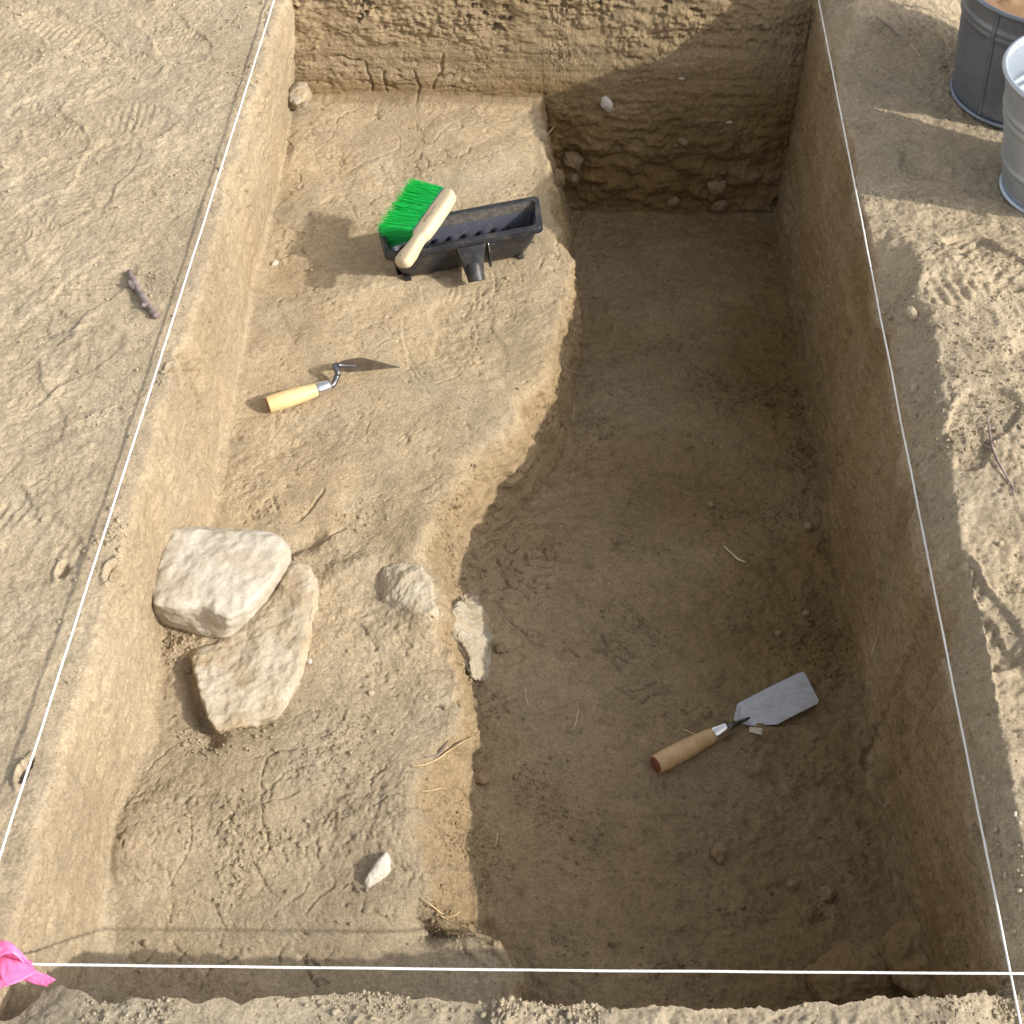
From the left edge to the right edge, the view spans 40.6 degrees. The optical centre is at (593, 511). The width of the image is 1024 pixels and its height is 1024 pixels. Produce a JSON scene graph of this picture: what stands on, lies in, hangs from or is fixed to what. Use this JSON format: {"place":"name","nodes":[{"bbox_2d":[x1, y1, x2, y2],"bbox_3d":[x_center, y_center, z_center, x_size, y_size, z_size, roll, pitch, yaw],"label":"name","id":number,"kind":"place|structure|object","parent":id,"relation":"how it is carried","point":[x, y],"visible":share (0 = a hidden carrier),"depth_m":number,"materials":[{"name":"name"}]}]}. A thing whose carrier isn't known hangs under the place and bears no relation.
{"place":"outdoors","nodes":[
{"label":"outdoors","id":0,"kind":"place"},
{"bbox_2d":[0,0,295,1013],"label":"trench wall","id":1,"kind":"structure","parent":0,"point":[58,916],"depth_m":1.78,"materials":[{"name":"soil"}]},
{"bbox_2d":[40,990,46,996],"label":"pebble","id":2,"kind":"object","parent":1,"relation":"on","point":[43,993],"visible":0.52,"depth_m":1.45,"materials":[{"name":"stone"}]},
{"bbox_3d":[-0.612,0.499,1.400,0.016,0.219,0.016,0,49,0],"label":"survey pin","id":3,"kind":"object","parent":1,"relation":"attached to","visible":0},
{"bbox_2d":[0,0,274,858],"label":"string","id":4,"kind":"object","parent":3,"relation":"attached to","point":[58,674],"visible":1,"depth_m":1.75,"materials":[{"name":"white fabric"}]},
{"bbox_2d":[31,963,1023,974],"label":"string","id":5,"kind":"object","parent":3,"relation":"attached to","point":[535,970],"visible":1,"depth_m":1.33,"materials":[{"name":"white fabric"}]},
{"bbox_2d":[0,941,55,988],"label":"flagging tape","id":6,"kind":"object","parent":5,"relation":"attached to","point":[16,966],"visible":1,"depth_m":1.32,"materials":[{"name":"pink plastic"}]},
{"bbox_2d":[0,0,1023,1023],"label":"ground","id":7,"kind":"structure","parent":0,"point":[69,192],"depth_m":1.94,"materials":[{"name":"soil"}]},
{"bbox_2d":[126,270,159,318],"bbox_3d":[-0.660,-0.318,2.002,0.017,0.017,0.124,-25,54,-21],"label":"stick","id":8,"kind":"object","parent":7,"relation":"on","point":[133,284],"visible":1,"depth_m":1.99,"materials":[{"name":"wood"}]},
{"bbox_2d":[876,17,898,35],"bbox_3d":[0.518,-0.858,2.438,0.052,0.019,0.007,33,56,25],"label":"twig","id":9,"kind":"object","parent":7,"relation":"on","point":[888,26],"visible":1,"depth_m":2.43,"materials":[{"name":"wood"}]},
{"bbox_2d":[905,306,917,320],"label":"pebble","id":10,"kind":"object","parent":7,"relation":"on","point":[911,313],"visible":1,"depth_m":1.93,"materials":[{"name":"stone"}]},
{"bbox_2d":[910,383,917,393],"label":"pebble","id":11,"kind":"object","parent":7,"relation":"on","point":[913,387],"visible":1,"depth_m":1.86,"materials":[{"name":"stone"}]},
{"bbox_2d":[818,0,1021,1023],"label":"string","id":12,"kind":"object","parent":7,"relation":"on","point":[984,841],"visible":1,"depth_m":1.65,"materials":[{"name":"white fabric"}]},
{"bbox_2d":[945,553,950,560],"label":"pebble","id":13,"kind":"object","parent":7,"relation":"on","point":[948,556],"visible":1,"depth_m":1.65,"materials":[{"name":"stone"}]},
{"bbox_2d":[981,775,986,781],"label":"pebble","id":14,"kind":"object","parent":7,"relation":"on","point":[983,778],"visible":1,"depth_m":1.47,"materials":[{"name":"stone"}]},
{"bbox_2d":[949,0,1023,128],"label":"bucket","id":15,"kind":"object","parent":7,"relation":"on","point":[988,34],"visible":0.83,"depth_m":2.25,"materials":[{"name":"metal"}]},
{"bbox_2d":[984,0,1023,17],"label":"soil heap","id":16,"kind":"object","parent":15,"relation":"in","point":[1014,7],"visible":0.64,"depth_m":2.20,"materials":[{"name":"brown soil"}]},
{"bbox_2d":[993,826,998,831],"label":"pebble","id":17,"kind":"object","parent":7,"relation":"on","point":[995,828],"visible":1,"depth_m":1.43,"materials":[{"name":"stone"}]},
{"bbox_2d":[982,415,1016,495],"bbox_3d":[0.505,-0.072,1.734,0.020,0.010,0.143,-3,49,-3],"label":"twig","id":18,"kind":"object","parent":7,"relation":"on","point":[996,458],"visible":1,"depth_m":1.73,"materials":[{"name":"brown wood"}]},
{"bbox_2d":[1003,872,1007,879],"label":"pebble","id":19,"kind":"object","parent":7,"relation":"on","point":[1005,875],"visible":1,"depth_m":1.40,"materials":[{"name":"stone"}]},
{"bbox_2d":[999,35,1023,213],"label":"bucket","id":20,"kind":"object","parent":7,"relation":"on","point":[1011,182],"visible":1,"depth_m":2.09,"materials":[{"name":"metal"}]},
{"bbox_2d":[0,967,1023,1020],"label":"trench wall","id":21,"kind":"structure","parent":0,"point":[7,1013],"depth_m":1.35,"materials":[{"name":"soil"}]},
{"bbox_2d":[290,0,819,212],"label":"trench wall","id":22,"kind":"structure","parent":0,"point":[632,149],"depth_m":2.72,"materials":[{"name":"soil"}]},
{"bbox_2d":[561,150,583,170],"bbox_3d":[-0.043,-0.728,2.863,0.048,0.045,0.034,0,49,0],"label":"pebble","id":23,"kind":"object","parent":22,"relation":"on","point":[572,159],"visible":1,"depth_m":2.85,"materials":[{"name":"brown stone"}]},
{"bbox_2d":[567,173,578,186],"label":"pebble","id":24,"kind":"object","parent":22,"relation":"on","point":[573,180],"visible":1,"depth_m":2.88,"materials":[{"name":"brown stone"}]},
{"bbox_2d":[600,96,612,111],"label":"pebble","id":25,"kind":"object","parent":22,"relation":"attached to","point":[606,103],"visible":1,"depth_m":2.76,"materials":[{"name":"grey stone"}]},
{"bbox_2d":[666,196,680,205],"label":"pebble","id":26,"kind":"object","parent":22,"relation":"attached to","point":[674,201],"visible":1,"depth_m":2.91,"materials":[{"name":"brown stone"}]},
{"bbox_2d":[678,137,688,145],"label":"pebble","id":27,"kind":"object","parent":22,"relation":"attached to","point":[683,141],"visible":1,"depth_m":2.81,"materials":[{"name":"brown stone"}]},
{"bbox_2d":[707,180,726,195],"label":"pebble","id":28,"kind":"object","parent":22,"relation":"on","point":[715,188],"visible":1,"depth_m":2.89,"materials":[{"name":"brown stone"}]},
{"bbox_2d":[710,199,728,212],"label":"pebble","id":29,"kind":"object","parent":22,"relation":"attached to","point":[721,206],"visible":1,"depth_m":2.92,"materials":[{"name":"brown stone"}]},
{"bbox_2d":[461,210,894,1011],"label":"trench floor","id":30,"kind":"structure","parent":0,"point":[529,908],"depth_m":2.03,"materials":[{"name":"soil"}]},
{"bbox_2d":[88,94,584,1004],"bbox_3d":[-0.311,-0.030,2.221,0.585,0.270,1.915,0,49,0],"label":"earth shelf","id":31,"kind":"object","parent":30,"relation":"on","point":[304,494],"visible":0.88,"depth_m":1.99,"materials":[{"name":"soil"}]},
{"bbox_2d":[189,562,318,734],"bbox_3d":[-0.466,0.172,1.881,0.166,0.052,0.312,0,49,0],"label":"stone slab","id":32,"kind":"object","parent":31,"relation":"on","point":[249,674],"depth_m":1.84,"materials":[{"name":"stone"}]},
{"bbox_2d":[152,526,290,637],"bbox_3d":[-0.524,0.080,1.907,0.207,0.086,0.215,0,49,0],"label":"boulder","id":33,"kind":"object","parent":32,"relation":"on","point":[211,582],"visible":0.84,"depth_m":1.86,"materials":[{"name":"stone"}]},
{"bbox_2d":[271,260,277,265],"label":"pebble","id":34,"kind":"object","parent":31,"relation":"on","point":[274,263],"visible":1,"depth_m":2.42,"materials":[{"name":"white stone"}]},
{"bbox_2d":[288,81,311,109],"bbox_3d":[-0.586,-0.826,2.732,0.060,0.085,0.172,-12,50,-11],"label":"stone","id":35,"kind":"object","parent":31,"relation":"on","point":[300,94],"visible":0.68,"depth_m":2.67,"materials":[{"name":"beige stone"}]},
{"bbox_2d":[265,357,400,412],"bbox_3d":[-0.417,-0.214,2.201,0.222,0.044,0.039,-23,53,-19],"label":"pointing trowel","id":36,"kind":"object","parent":31,"relation":"on","point":[285,399],"visible":1,"depth_m":2.18,"materials":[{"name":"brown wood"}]},
{"bbox_2d":[368,690,374,695],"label":"pebble","id":37,"kind":"object","parent":31,"relation":"on","point":[371,692],"visible":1,"depth_m":1.83,"materials":[{"name":"stone"}]},
{"bbox_2d":[363,853,390,887],"bbox_3d":[-0.257,0.436,1.662,0.022,0.036,0.050,28,54,22],"label":"stone","id":38,"kind":"object","parent":31,"relation":"on","point":[380,870],"visible":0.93,"depth_m":1.65,"materials":[{"name":"white stone"}]},
{"bbox_2d":[378,562,438,621],"bbox_3d":[-0.261,0.132,1.962,0.114,0.100,0.159,-7,49,-7],"label":"stone","id":39,"kind":"object","parent":31,"relation":"on","point":[409,588],"visible":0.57,"depth_m":1.92,"materials":[{"name":"stone"}]},
{"bbox_2d":[421,787,445,791],"bbox_3d":[-0.203,0.356,1.763,0.036,0.025,0.005,-23,53,-19],"label":"root","id":40,"kind":"object","parent":31,"relation":"on","point":[432,789],"visible":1,"depth_m":1.76,"materials":[{"name":"beige plant"}]},
{"bbox_2d":[425,740,449,757],"bbox_3d":[-0.198,0.307,1.771,0.040,0.011,0.006,-36,58,-27],"label":"root","id":41,"kind":"object","parent":31,"relation":"on","point":[440,752],"visible":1,"depth_m":1.77,"materials":[{"name":"grey plant"}]},
{"bbox_2d":[422,898,453,921],"bbox_3d":[-0.188,0.482,1.657,0.035,0.055,0.009,6,49,5],"label":"root","id":42,"kind":"object","parent":31,"relation":"on","point":[436,909],"visible":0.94,"depth_m":1.64,"materials":[{"name":"beige plant"}]},
{"bbox_2d":[411,734,479,765],"bbox_3d":[-0.184,0.318,1.814,0.026,0.092,0.129,29,55,23],"label":"root","id":43,"kind":"object","parent":31,"relation":"on","point":[436,759],"visible":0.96,"depth_m":1.77,"materials":[{"name":"beige plant"}]},
{"bbox_2d":[436,911,460,917],"bbox_3d":[-0.171,0.487,1.668,0.012,0.064,0.039,31,55,24],"label":"root","id":44,"kind":"object","parent":31,"relation":"on","point":[449,916],"visible":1,"depth_m":1.66,"materials":[{"name":"beige plant"}]},
{"bbox_2d":[378,196,542,282],"bbox_3d":[-0.215,-0.445,2.366,0.288,0.087,0.127,-13,50,-12],"label":"dustpan","id":45,"kind":"object","parent":31,"relation":"on","point":[471,241],"visible":0.88,"depth_m":2.37,"materials":[{"name":"black plastic"}]},
{"bbox_2d":[378,178,455,267],"bbox_3d":[-0.306,-0.483,2.323,0.112,0.088,0.197,21,52,17],"label":"hand brush","id":46,"kind":"object","parent":45,"relation":"on","point":[418,214],"visible":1,"depth_m":2.31,"materials":[{"name":"green plastic"}]},
{"bbox_2d":[451,593,493,681],"bbox_3d":[-0.169,0.174,2.021,0.098,0.144,0.191,0,49,0],"label":"stone","id":47,"kind":"object","parent":31,"relation":"on","point":[472,635],"visible":0.69,"depth_m":1.97,"materials":[{"name":"beige stone"}]},
{"bbox_2d":[555,167,564,186],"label":"pebble","id":48,"kind":"object","parent":31,"relation":"on","point":[559,176],"visible":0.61,"depth_m":2.84,"materials":[{"name":"brown stone"}]},
{"bbox_2d":[474,768,490,784],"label":"pebble","id":49,"kind":"object","parent":30,"relation":"on","point":[482,777],"visible":1,"depth_m":1.85,"materials":[{"name":"brown stone"}]},
{"bbox_2d":[495,643,505,653],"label":"pebble","id":50,"kind":"object","parent":30,"relation":"on","point":[500,648],"visible":1,"depth_m":2.01,"materials":[{"name":"brown stone"}]},
{"bbox_2d":[0,0,1023,1023],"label":"soil crumbs","id":51,"kind":"object","parent":30,"relation":"on","point":[501,1011],"visible":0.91,"depth_m":1.87,"materials":[{"name":"brown soil"}]},
{"bbox_2d":[608,939,617,947],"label":"pebble","id":52,"kind":"object","parent":30,"relation":"on","point":[612,942],"visible":1,"depth_m":1.72,"materials":[{"name":"brown stone"}]},
{"bbox_2d":[706,500,714,507],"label":"pebble","id":53,"kind":"object","parent":30,"relation":"on","point":[710,503],"visible":1,"depth_m":2.28,"materials":[{"name":"brown stone"}]},
{"bbox_2d":[710,842,727,865],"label":"pebble","id":54,"kind":"object","parent":30,"relation":"on","point":[719,851],"visible":1,"depth_m":1.82,"materials":[{"name":"brown stone"}]},
{"bbox_2d":[650,672,818,773],"bbox_3d":[0.199,0.292,1.948,0.282,0.041,0.059,-23,53,-19],"label":"margin trowel","id":55,"kind":"object","parent":30,"relation":"on","point":[783,700],"visible":1,"depth_m":1.97,"materials":[{"name":"metal"}]},
{"bbox_2d":[724,546,745,562],"bbox_3d":[0.225,0.069,2.202,0.008,0.005,0.048,-36,58,-27],"label":"straw","id":56,"kind":"object","parent":30,"relation":"on","point":[726,548],"visible":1,"depth_m":2.20,"materials":[{"name":"beige plant"}]},
{"bbox_2d":[749,727,762,734],"bbox_3d":[0.229,0.306,1.939,0.020,0.008,0.010,11,50,9],"label":"stone chip","id":57,"kind":"object","parent":30,"relation":"on","point":[755,730],"visible":1,"depth_m":1.94,"materials":[{"name":"beige stone"}]},
{"bbox_2d":[774,630,782,637],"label":"pebble","id":58,"kind":"object","parent":30,"relation":"on","point":[778,634],"visible":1,"depth_m":2.10,"materials":[{"name":"brown stone"}]},
{"bbox_2d":[786,880,798,891],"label":"pebble","id":59,"kind":"object","parent":30,"relation":"on","point":[792,885],"visible":1,"depth_m":1.79,"materials":[{"name":"brown stone"}]},
{"bbox_2d":[802,610,809,616],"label":"pebble","id":60,"kind":"object","parent":30,"relation":"on","point":[805,613],"visible":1,"depth_m":2.12,"materials":[{"name":"brown stone"}]},
{"bbox_2d":[803,521,812,530],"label":"pebble","id":61,"kind":"object","parent":30,"relation":"on","point":[808,526],"visible":1,"depth_m":2.24,"materials":[{"name":"brown stone"}]},
{"bbox_2d":[818,886,836,902],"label":"pebble","id":62,"kind":"object","parent":30,"relation":"on","point":[827,893],"visible":1,"depth_m":1.78,"materials":[{"name":"brown stone"}]},
{"bbox_2d":[804,936,910,1005],"bbox_3d":[0.361,0.570,1.727,0.206,0.137,0.139,0,49,0],"label":"buried rock","id":63,"kind":"object","parent":30,"relation":"on","point":[863,953],"visible":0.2,"depth_m":1.66,"materials":[{"name":"stone"}]},
{"bbox_2d":[881,914,932,997],"bbox_3d":[0.437,0.544,1.724,0.176,0.173,0.206,0,49,0],"label":"buried rock","id":64,"kind":"object","parent":30,"relation":"on","point":[901,940],"visible":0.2,"depth_m":1.64,"materials":[{"name":"stone"}]},
{"bbox_2d":[773,0,1016,997],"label":"trench wall","id":65,"kind":"structure","parent":0,"point":[919,788],"depth_m":1.91,"materials":[{"name":"soil"}]}
]}

